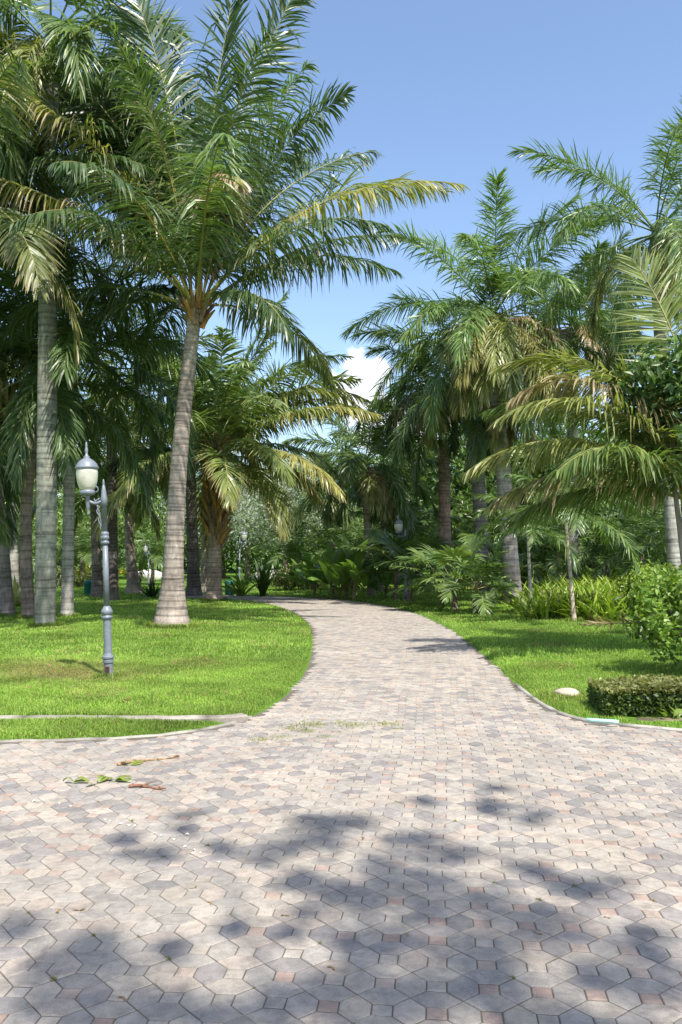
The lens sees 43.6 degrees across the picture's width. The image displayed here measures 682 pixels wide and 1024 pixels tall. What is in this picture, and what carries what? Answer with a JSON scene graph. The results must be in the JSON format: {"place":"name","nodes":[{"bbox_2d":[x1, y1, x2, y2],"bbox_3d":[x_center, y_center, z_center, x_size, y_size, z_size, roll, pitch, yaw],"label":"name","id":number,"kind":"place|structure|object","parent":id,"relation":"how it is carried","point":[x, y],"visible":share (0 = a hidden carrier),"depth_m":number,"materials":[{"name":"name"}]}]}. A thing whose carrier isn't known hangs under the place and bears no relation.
{"place":"outdoors","nodes":[
{"label":"outdoors","id":0,"kind":"place"},
{"bbox_2d":[0,594,681,1023],"bbox_3d":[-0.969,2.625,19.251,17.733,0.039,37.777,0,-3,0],"label":"paving stones","id":1,"kind":"object","parent":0,"point":[368,668],"visible":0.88,"depth_m":4.40,"materials":[{"name":"grey stone"}]},
{"bbox_2d":[0,716,251,742],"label":"kerb","id":2,"kind":"structure","parent":1,"relation":"on","point":[109,738],"depth_m":7.34,"materials":[{"name":"concrete"}]},
{"bbox_2d":[128,781,165,788],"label":"fallen twig","id":3,"kind":"object","parent":1,"relation":"on","point":[141,785],"visible":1,"depth_m":5.75,"materials":[{"name":"brown wood"}]},
{"bbox_2d":[117,755,179,765],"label":"fallen twig","id":4,"kind":"object","parent":1,"relation":"on","point":[121,763],"visible":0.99,"depth_m":6.50,"materials":[{"name":"brown wood"}]},
{"bbox_2d":[586,718,618,723],"bbox_3d":[2.418,1.931,7.889,0.287,0.034,0.036,-1,-3,24],"label":"pipe","id":5,"kind":"object","parent":1,"relation":"on","point":[602,720],"visible":1,"depth_m":7.88,"materials":[{"name":"plastic"}]},
{"bbox_2d":[0,560,681,739],"bbox_3d":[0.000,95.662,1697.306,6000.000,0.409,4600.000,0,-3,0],"label":"lawn ground","id":6,"kind":"structure","parent":0,"point":[122,580],"depth_m":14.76,"materials":[{"name":"green plant"}]},
{"bbox_2d":[13,575,34,605],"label":"yellow plant","id":7,"kind":"object","parent":6,"relation":"on","point":[17,601],"visible":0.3,"depth_m":26.00,"materials":[{"name":"green plant"}]},
{"bbox_2d":[18,527,61,586],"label":"understory palm","id":8,"kind":"object","parent":6,"relation":"on","point":[33,559],"visible":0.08,"depth_m":43.79,"materials":[{"name":"green plant"}]},
{"bbox_2d":[1,311,105,596],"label":"royal palm","id":9,"kind":"object","parent":6,"relation":"on","point":[14,560],"visible":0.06,"depth_m":30.43,"materials":[{"name":"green plant"}]},
{"bbox_2d":[5,480,123,580],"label":"broadleaf tree","id":10,"kind":"object","parent":6,"relation":"on","point":[59,521],"visible":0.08,"depth_m":48.78,"materials":[{"name":"green plant"}]},
{"bbox_2d":[56,565,81,587],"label":"rounded shrub","id":11,"kind":"object","parent":6,"relation":"on","point":[77,579],"visible":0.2,"depth_m":42.96,"materials":[{"name":"green plant"}]},
{"bbox_2d":[0,190,150,615],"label":"royal palm","id":12,"kind":"object","parent":6,"relation":"on","point":[7,604],"visible":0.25,"depth_m":21.52,"materials":[{"name":"green plant"}]},
{"bbox_2d":[74,568,91,585],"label":"rounded shrub","id":13,"kind":"object","parent":6,"relation":"on","point":[87,576],"visible":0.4,"depth_m":43.92,"materials":[{"name":"green plant"}]},
{"bbox_2d":[56,527,120,581],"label":"understory palm","id":14,"kind":"object","parent":6,"relation":"on","point":[80,546],"visible":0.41,"depth_m":45.59,"materials":[{"name":"green plant"}]},
{"bbox_2d":[0,9,185,388],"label":"coconut palm","id":15,"kind":"object","parent":6,"relation":"on","point":[31,260],"visible":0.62,"depth_m":17.67,"materials":[{"name":"green plant"}]},
{"bbox_2d":[75,442,113,676],"bbox_3d":[-3.106,0.640,10.758,0.426,3.078,0.292,-2,-3,0],"label":"street lamp","id":16,"kind":"object","parent":6,"relation":"on","point":[86,467],"visible":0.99,"depth_m":10.72,"materials":[{"name":"grey metal"}]},
{"bbox_2d":[74,565,126,576],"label":"yellow shrub","id":17,"kind":"object","parent":6,"relation":"on","point":[123,573],"visible":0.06,"depth_m":48.27,"materials":[{"name":"green plant"}]},
{"bbox_2d":[0,222,205,617],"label":"royal palm","id":18,"kind":"object","parent":6,"relation":"on","point":[73,458],"visible":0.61,"depth_m":20.87,"materials":[{"name":"green plant"}]},
{"bbox_2d":[19,410,186,596],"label":"slender palm","id":19,"kind":"object","parent":6,"relation":"on","point":[97,582],"visible":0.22,"depth_m":33.74,"materials":[{"name":"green plant"}]},
{"bbox_2d":[57,482,162,567],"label":"broadleaf tree","id":20,"kind":"object","parent":6,"relation":"on","point":[100,544],"depth_m":68.46,"materials":[{"name":"green plant"}]},
{"bbox_2d":[0,184,222,615],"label":"royal palm","id":21,"kind":"object","parent":6,"relation":"on","point":[16,403],"visible":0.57,"depth_m":21.07,"materials":[{"name":"green plant"}]},
{"bbox_2d":[6,307,223,600],"bbox_3d":[-7.956,-2.111,30.733,8.967,10.812,8.607,0,-3,0],"label":"slender palm","id":22,"kind":"object","parent":6,"relation":"on","point":[112,528],"visible":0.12,"depth_m":30.14,"materials":[{"name":"green plant"}]},
{"bbox_2d":[0,0,235,625],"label":"royal palm","id":23,"kind":"object","parent":6,"relation":"on","point":[45,544],"visible":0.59,"depth_m":18.39,"materials":[{"name":"green plant"}]},
{"bbox_2d":[0,713,247,722],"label":"concrete strip","id":24,"kind":"object","parent":6,"relation":"on","point":[240,717],"visible":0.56,"depth_m":8.06,"materials":[{"name":"beige concrete"}]},
{"bbox_2d":[82,485,185,570],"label":"broadleaf tree","id":25,"kind":"object","parent":6,"relation":"on","point":[145,529],"visible":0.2,"depth_m":56.84,"materials":[{"name":"green plant"}]},
{"bbox_2d":[138,578,159,596],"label":"spiky plant","id":26,"kind":"object","parent":6,"relation":"on","point":[151,592],"visible":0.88,"depth_m":33.86,"materials":[{"name":"green plant"}]},
{"bbox_2d":[95,365,203,593],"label":"slender palm","id":27,"kind":"object","parent":6,"relation":"on","point":[133,585],"visible":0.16,"depth_m":36.86,"materials":[{"name":"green plant"}]},
{"bbox_2d":[138,569,161,580],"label":"rock","id":28,"kind":"object","parent":6,"relation":"on","point":[158,575],"visible":0.32,"depth_m":52.93,"materials":[{"name":"white stone"}]},
{"bbox_2d":[118,530,186,583],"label":"understory palm","id":29,"kind":"object","parent":6,"relation":"on","point":[154,550],"visible":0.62,"depth_m":47.77,"materials":[{"name":"green plant"}]},
{"bbox_2d":[117,489,199,571],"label":"broadleaf tree","id":30,"kind":"object","parent":6,"relation":"on","point":[150,524],"visible":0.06,"depth_m":59.25,"materials":[{"name":"green plant"}]},
{"bbox_2d":[137,472,234,573],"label":"broadleaf tree","id":31,"kind":"object","parent":6,"relation":"on","point":[162,507],"visible":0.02,"depth_m":71.25,"materials":[{"name":"green plant"}]},
{"bbox_2d":[123,352,283,595],"bbox_3d":[-6.203,-1.665,36.229,7.724,10.729,8.081,2,-4,-29],"label":"slender palm","id":32,"kind":"object","parent":6,"relation":"on","point":[193,585],"visible":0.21,"depth_m":36.21,"materials":[{"name":"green plant"}]},
{"bbox_2d":[151,438,261,591],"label":"slender palm","id":33,"kind":"object","parent":6,"relation":"on","point":[204,565],"visible":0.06,"depth_m":38.95,"materials":[{"name":"grey plant"}]},
{"bbox_2d":[160,473,272,577],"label":"broadleaf tree","id":34,"kind":"object","parent":6,"relation":"on","point":[231,550],"visible":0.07,"depth_m":59.37,"materials":[{"name":"green plant"}]},
{"bbox_2d":[80,291,383,599],"bbox_3d":[-4.116,-2.372,30.557,10.420,11.322,10.471,3,-4,-45],"label":"coconut palm","id":35,"kind":"object","parent":6,"relation":"on","point":[231,415],"visible":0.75,"depth_m":29.48,"materials":[{"name":"green plant"}]},
{"bbox_2d":[0,0,468,626],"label":"coconut palm","id":36,"kind":"object","parent":6,"relation":"on","point":[206,200],"visible":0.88,"depth_m":18.15,"materials":[{"name":"green plant"}]},
{"bbox_2d":[222,571,262,595],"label":"bird nest plant","id":37,"kind":"object","parent":6,"relation":"on","point":[241,586],"visible":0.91,"depth_m":35.69,"materials":[{"name":"green plant"}]},
{"bbox_2d":[238,529,246,578],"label":"street lamp","id":38,"kind":"object","parent":6,"relation":"on","point":[243,535],"visible":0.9,"depth_m":47.89,"materials":[{"name":"grey metal"}]},
{"bbox_2d":[185,474,307,579],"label":"broadleaf tree","id":39,"kind":"object","parent":6,"relation":"on","point":[247,568],"visible":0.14,"depth_m":55.70,"materials":[{"name":"green plant"}]},
{"bbox_2d":[227,470,291,569],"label":"broadleaf tree","id":40,"kind":"object","parent":6,"relation":"on","point":[269,554],"depth_m":72.53,"materials":[{"name":"green plant"}]},
{"bbox_2d":[241,557,281,595],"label":"bird nest plant","id":41,"kind":"object","parent":6,"relation":"on","point":[263,575],"visible":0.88,"depth_m":35.67,"materials":[{"name":"green plant"}]},
{"bbox_2d":[269,567,296,589],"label":"rounded shrub","id":42,"kind":"object","parent":6,"relation":"on","point":[277,584],"visible":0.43,"depth_m":40.06,"materials":[{"name":"green plant"}]},
{"bbox_2d":[245,522,328,569],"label":"understory palm","id":43,"kind":"object","parent":6,"relation":"on","point":[293,551],"visible":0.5,"depth_m":45.65,"materials":[{"name":"green plant"}]},
{"bbox_2d":[227,448,356,567],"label":"broadleaf tree","id":44,"kind":"object","parent":6,"relation":"on","point":[292,494],"visible":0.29,"depth_m":50.77,"materials":[{"name":"green plant"}]},
{"bbox_2d":[273,561,322,589],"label":"rounded shrub","id":45,"kind":"object","parent":6,"relation":"on","point":[288,572],"visible":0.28,"depth_m":40.36,"materials":[{"name":"green plant"}]},
{"bbox_2d":[286,553,320,588],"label":"banana plant","id":46,"kind":"object","parent":6,"relation":"on","point":[305,573],"visible":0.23,"depth_m":40.36,"materials":[{"name":"green plant"}]},
{"bbox_2d":[274,546,335,596],"bbox_3d":[-1.192,2.461,35.032,2.589,2.173,2.656,-1,-3,12],"label":"banana plant","id":47,"kind":"object","parent":6,"relation":"on","point":[301,580],"visible":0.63,"depth_m":34.77,"materials":[{"name":"green plant"}]},
{"bbox_2d":[253,478,357,566],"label":"broadleaf tree","id":48,"kind":"object","parent":6,"relation":"on","point":[306,544],"visible":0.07,"depth_m":61.25,"materials":[{"name":"green plant"}]},
{"bbox_2d":[274,428,377,585],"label":"royal palm","id":49,"kind":"object","parent":6,"relation":"on","point":[346,521],"visible":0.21,"depth_m":43.67,"materials":[{"name":"green plant"}]},
{"bbox_2d":[291,540,373,598],"bbox_3d":[-0.219,2.257,33.202,2.848,2.390,2.922,2,-4,-36],"label":"banana plant","id":50,"kind":"object","parent":6,"relation":"on","point":[334,557],"visible":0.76,"depth_m":32.90,"materials":[{"name":"green plant"}]},
{"bbox_2d":[313,552,370,597],"bbox_3d":[0.112,2.458,33.184,2.391,1.956,2.330,-2,-4,35],"label":"banana plant","id":51,"kind":"object","parent":6,"relation":"on","point":[342,583],"visible":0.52,"depth_m":32.74,"materials":[{"name":"green plant"}]},
{"bbox_2d":[293,525,393,599],"bbox_3d":[0.502,1.982,32.677,3.586,2.934,3.495,2,-4,-28],"label":"banana plant","id":52,"kind":"object","parent":6,"relation":"on","point":[355,563],"visible":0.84,"depth_m":32.29,"materials":[{"name":"green plant"}]},
{"bbox_2d":[33,478,665,572],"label":"distant wood","id":53,"kind":"object","parent":6,"relation":"on","point":[231,570],"visible":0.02,"depth_m":80.55,"materials":[{"name":"green plant"}]},
{"bbox_2d":[299,483,399,569],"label":"broadleaf tree","id":54,"kind":"object","parent":6,"relation":"on","point":[326,536],"visible":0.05,"depth_m":54.45,"materials":[{"name":"green plant"}]},
{"bbox_2d":[307,518,396,588],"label":"understory palm","id":55,"kind":"object","parent":6,"relation":"on","point":[352,540],"visible":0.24,"depth_m":41.80,"materials":[{"name":"green plant"}]},
{"bbox_2d":[280,391,444,595],"bbox_3d":[1.345,-0.813,34.598,6.285,8.609,6.707,3,-4,-44],"label":"royal palm","id":56,"kind":"object","parent":6,"relation":"on","point":[380,486],"visible":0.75,"depth_m":33.79,"materials":[{"name":"green plant"}]},
{"bbox_2d":[309,416,438,591],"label":"royal palm","id":57,"kind":"object","parent":6,"relation":"on","point":[354,492],"visible":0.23,"depth_m":37.38,"materials":[{"name":"green plant"}]},
{"bbox_2d":[339,525,447,599],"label":"palm","id":58,"kind":"object","parent":6,"relation":"on","point":[398,541],"visible":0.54,"depth_m":31.41,"materials":[{"name":"green plant"}]},
{"bbox_2d":[365,552,421,597],"bbox_3d":[1.912,2.341,33.383,2.589,2.173,2.656,1,-3,-12],"label":"banana plant","id":59,"kind":"object","parent":6,"relation":"on","point":[383,577],"visible":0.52,"depth_m":33.18,"materials":[{"name":"green plant"}]},
{"bbox_2d":[394,514,407,599],"bbox_3d":[2.187,1.697,31.352,0.491,3.275,0.346,-1,-3,20],"label":"street lamp","id":60,"kind":"object","parent":6,"relation":"on","point":[398,524],"visible":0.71,"depth_m":31.32,"materials":[{"name":"grey metal"}]},
{"bbox_2d":[343,452,463,581],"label":"broadleaf tree","id":61,"kind":"object","parent":6,"relation":"on","point":[375,460],"visible":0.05,"depth_m":50.67,"materials":[{"name":"green plant"}]},
{"bbox_2d":[348,519,465,602],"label":"palm","id":62,"kind":"object","parent":6,"relation":"on","point":[392,546],"visible":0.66,"depth_m":29.23,"materials":[{"name":"green plant"}]},
{"bbox_2d":[347,494,470,591],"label":"understory palm","id":63,"kind":"object","parent":6,"relation":"on","point":[421,514],"visible":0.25,"depth_m":37.57,"materials":[{"name":"green plant"}]},
{"bbox_2d":[396,520,473,589],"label":"understory palm","id":64,"kind":"object","parent":6,"relation":"on","point":[456,530],"visible":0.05,"depth_m":39.64,"materials":[{"name":"green plant"}]},
{"bbox_2d":[390,546,493,605],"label":"palm","id":65,"kind":"object","parent":6,"relation":"on","point":[424,588],"visible":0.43,"depth_m":26.85,"materials":[{"name":"green plant"}]},
{"bbox_2d":[363,324,521,595],"bbox_3d":[4.148,-2.169,33.517,6.724,11.149,6.784,0,-3,0],"label":"royal palm","id":66,"kind":"object","parent":6,"relation":"on","point":[453,431],"visible":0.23,"depth_m":32.73,"materials":[{"name":"green plant"}]},
{"bbox_2d":[387,527,517,609],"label":"palm","id":67,"kind":"object","parent":6,"relation":"on","point":[465,551],"visible":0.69,"depth_m":25.11,"materials":[{"name":"green plant"}]},
{"bbox_2d":[421,490,499,585],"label":"understory palm","id":68,"kind":"object","parent":6,"relation":"on","point":[463,538],"visible":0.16,"depth_m":43.28,"materials":[{"name":"green plant"}]},
{"bbox_2d":[391,421,548,582],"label":"broadleaf tree","id":69,"kind":"object","parent":6,"relation":"on","point":[456,487],"visible":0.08,"depth_m":46.50,"materials":[{"name":"green plant"}]},
{"bbox_2d":[428,550,518,615],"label":"palm","id":70,"kind":"object","parent":6,"relation":"on","point":[472,572],"visible":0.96,"depth_m":23.43,"materials":[{"name":"green plant"}]},
{"bbox_2d":[348,268,606,598],"bbox_3d":[4.928,-2.746,29.905,8.396,11.888,8.603,2,-4,-36],"label":"royal palm","id":71,"kind":"object","parent":6,"relation":"on","point":[475,431],"visible":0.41,"depth_m":28.90,"materials":[{"name":"green plant"}]},
{"bbox_2d":[339,167,638,602],"bbox_3d":[5.049,-4.008,27.949,8.911,14.245,9.595,-3,-4,42],"label":"royal palm","id":72,"kind":"object","parent":6,"relation":"on","point":[480,344],"visible":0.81,"depth_m":26.46,"materials":[{"name":"green plant"}]},
{"bbox_2d":[470,532,559,600],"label":"palm","id":73,"kind":"object","parent":6,"relation":"on","point":[495,590],"visible":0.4,"depth_m":29.09,"materials":[{"name":"green plant"}]},
{"bbox_2d":[473,526,557,588],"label":"understory palm","id":74,"kind":"object","parent":6,"relation":"on","point":[522,547],"visible":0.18,"depth_m":38.43,"materials":[{"name":"green plant"}]},
{"bbox_2d":[437,422,603,575],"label":"broadleaf tree","id":75,"kind":"object","parent":6,"relation":"on","point":[493,489],"visible":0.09,"depth_m":44.15,"materials":[{"name":"green plant"}]},
{"bbox_2d":[469,482,597,610],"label":"young palm","id":76,"kind":"object","parent":6,"relation":"on","point":[551,535],"visible":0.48,"depth_m":22.39,"materials":[{"name":"green plant"}]},
{"bbox_2d":[500,581,581,608],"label":"ginger clump","id":77,"kind":"object","parent":6,"relation":"on","point":[549,593],"visible":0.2,"depth_m":23.96,"materials":[{"name":"green plant"}]},
{"bbox_2d":[521,575,568,592],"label":"ginger clump","id":78,"kind":"object","parent":6,"relation":"on","point":[546,579],"visible":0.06,"depth_m":29.28,"materials":[{"name":"green plant"}]},
{"bbox_2d":[494,586,600,619],"bbox_3d":[5.376,2.260,21.066,2.687,0.936,2.954,3,-4,-42],"label":"ginger clump","id":79,"kind":"object","parent":6,"relation":"on","point":[538,609],"visible":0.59,"depth_m":20.60,"materials":[{"name":"green plant"}]},
{"bbox_2d":[514,578,598,598],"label":"ginger clump","id":80,"kind":"object","parent":6,"relation":"on","point":[561,586],"visible":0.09,"depth_m":24.80,"materials":[{"name":"green plant"}]},
{"bbox_2d":[519,514,610,582],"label":"understory palm","id":81,"kind":"object","parent":6,"relation":"on","point":[558,555],"visible":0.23,"depth_m":37.63,"materials":[{"name":"green plant"}]},
{"bbox_2d":[554,688,579,697],"bbox_3d":[2.484,1.998,9.387,0.284,0.130,0.192,0,-3,0],"label":"rock","id":82,"kind":"object","parent":6,"relation":"on","point":[566,691],"visible":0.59,"depth_m":9.33,"materials":[{"name":"white stone"}]},
{"bbox_2d":[458,242,681,538],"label":"coconut palm","id":83,"kind":"object","parent":6,"relation":"on","point":[647,462],"visible":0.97,"depth_m":13.45,"materials":[{"name":"green plant"}]},
{"bbox_2d":[494,466,648,620],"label":"young palm","id":84,"kind":"object","parent":6,"relation":"on","point":[594,524],"visible":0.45,"depth_m":19.44,"materials":[{"name":"green plant"}]},
{"bbox_2d":[533,573,616,592],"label":"ginger clump","id":85,"kind":"object","parent":6,"relation":"on","point":[575,584],"visible":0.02,"depth_m":25.54,"materials":[{"name":"green plant"}]},
{"bbox_2d":[487,228,666,579],"bbox_3d":[9.178,-3.816,32.987,7.641,14.438,7.259,0,-3,0],"label":"royal palm","id":86,"kind":"object","parent":6,"relation":"on","point":[585,294],"visible":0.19,"depth_m":32.37,"materials":[{"name":"green plant"}]},
{"bbox_2d":[487,421,666,578],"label":"broadleaf tree","id":87,"kind":"object","parent":6,"relation":"on","point":[527,503],"visible":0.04,"depth_m":41.03,"materials":[{"name":"green plant"}]},
{"bbox_2d":[536,584,629,618],"bbox_3d":[6.163,2.234,21.057,2.845,0.991,3.128,-1,-3,24],"label":"ginger clump","id":88,"kind":"object","parent":6,"relation":"on","point":[578,594],"visible":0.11,"depth_m":20.50,"materials":[{"name":"green plant"}]},
{"bbox_2d":[485,86,681,584],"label":"royal palm","id":89,"kind":"object","parent":6,"relation":"on","point":[667,239],"visible":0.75,"depth_m":25.61,"materials":[{"name":"green plant"}]},
{"bbox_2d":[542,573,627,592],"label":"ginger clump","id":90,"kind":"object","parent":6,"relation":"on","point":[604,581],"visible":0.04,"depth_m":25.74,"materials":[{"name":"green plant"}]},
{"bbox_2d":[514,684,681,730],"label":"kerb","id":91,"kind":"structure","parent":6,"relation":"on","point":[528,694],"depth_m":8.22,"materials":[{"name":"concrete"}]},
{"bbox_2d":[550,586,650,621],"bbox_3d":[6.202,2.183,20.183,2.845,0.991,3.128,-2,-4,31],"label":"ginger clump","id":92,"kind":"object","parent":6,"relation":"on","point":[596,611],"visible":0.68,"depth_m":19.66,"materials":[{"name":"green plant"}]},
{"bbox_2d":[546,509,661,581],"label":"understory palm","id":93,"kind":"object","parent":6,"relation":"on","point":[595,542],"visible":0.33,"depth_m":32.77,"materials":[{"name":"green plant"}]},
{"bbox_2d":[578,610,640,632],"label":"fallen frond","id":94,"kind":"object","parent":6,"relation":"on","point":[607,623],"visible":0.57,"depth_m":16.55,"materials":[{"name":"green plant"}]},
{"bbox_2d":[561,408,681,578],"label":"broadleaf tree","id":95,"kind":"object","parent":6,"relation":"on","point":[661,562],"depth_m":46.19,"materials":[{"name":"green plant"}]},
{"bbox_2d":[575,491,681,582],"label":"understory palm","id":96,"kind":"object","parent":6,"relation":"on","point":[639,538],"visible":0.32,"depth_m":30.62,"materials":[{"name":"green plant"}]},
{"bbox_2d":[586,673,681,716],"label":"hedge","id":97,"kind":"object","parent":6,"relation":"on","point":[648,691],"visible":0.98,"depth_m":8.21,"materials":[{"name":"green plant"}]},
{"bbox_2d":[601,502,681,585],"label":"understory palm","id":98,"kind":"object","parent":6,"relation":"on","point":[659,521],"visible":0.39,"depth_m":28.17,"materials":[{"name":"green plant"}]},
{"bbox_2d":[603,334,681,564],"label":"leafy tree","id":99,"kind":"object","parent":6,"relation":"on","point":[652,372],"visible":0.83,"depth_m":12.94,"materials":[{"name":"green plant"}]},
{"bbox_2d":[611,564,681,668],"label":"flowering shrub","id":100,"kind":"object","parent":6,"relation":"on","point":[663,603],"visible":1,"depth_m":10.96,"materials":[{"name":"green plant"}]},
{"bbox_2d":[614,559,681,612],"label":"leafy shrub","id":101,"kind":"object","parent":6,"relation":"on","point":[621,584],"visible":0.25,"depth_m":20.02,"materials":[{"name":"green plant"}]},
{"bbox_2d":[636,717,681,720],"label":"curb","id":102,"kind":"object","parent":6,"relation":"on","point":[654,719],"visible":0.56,"depth_m":8.05,"materials":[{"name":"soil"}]},
{"bbox_2d":[657,706,681,718],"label":"weed","id":103,"kind":"object","parent":102,"relation":"on","point":[677,712],"visible":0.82,"depth_m":8.07,"materials":[{"name":"green plant"}]},
{"bbox_2d":[0,0,681,559],"label":"sky","id":104,"kind":"structure","parent":0,"point":[444,88],"materials":[{"name":"blue"}]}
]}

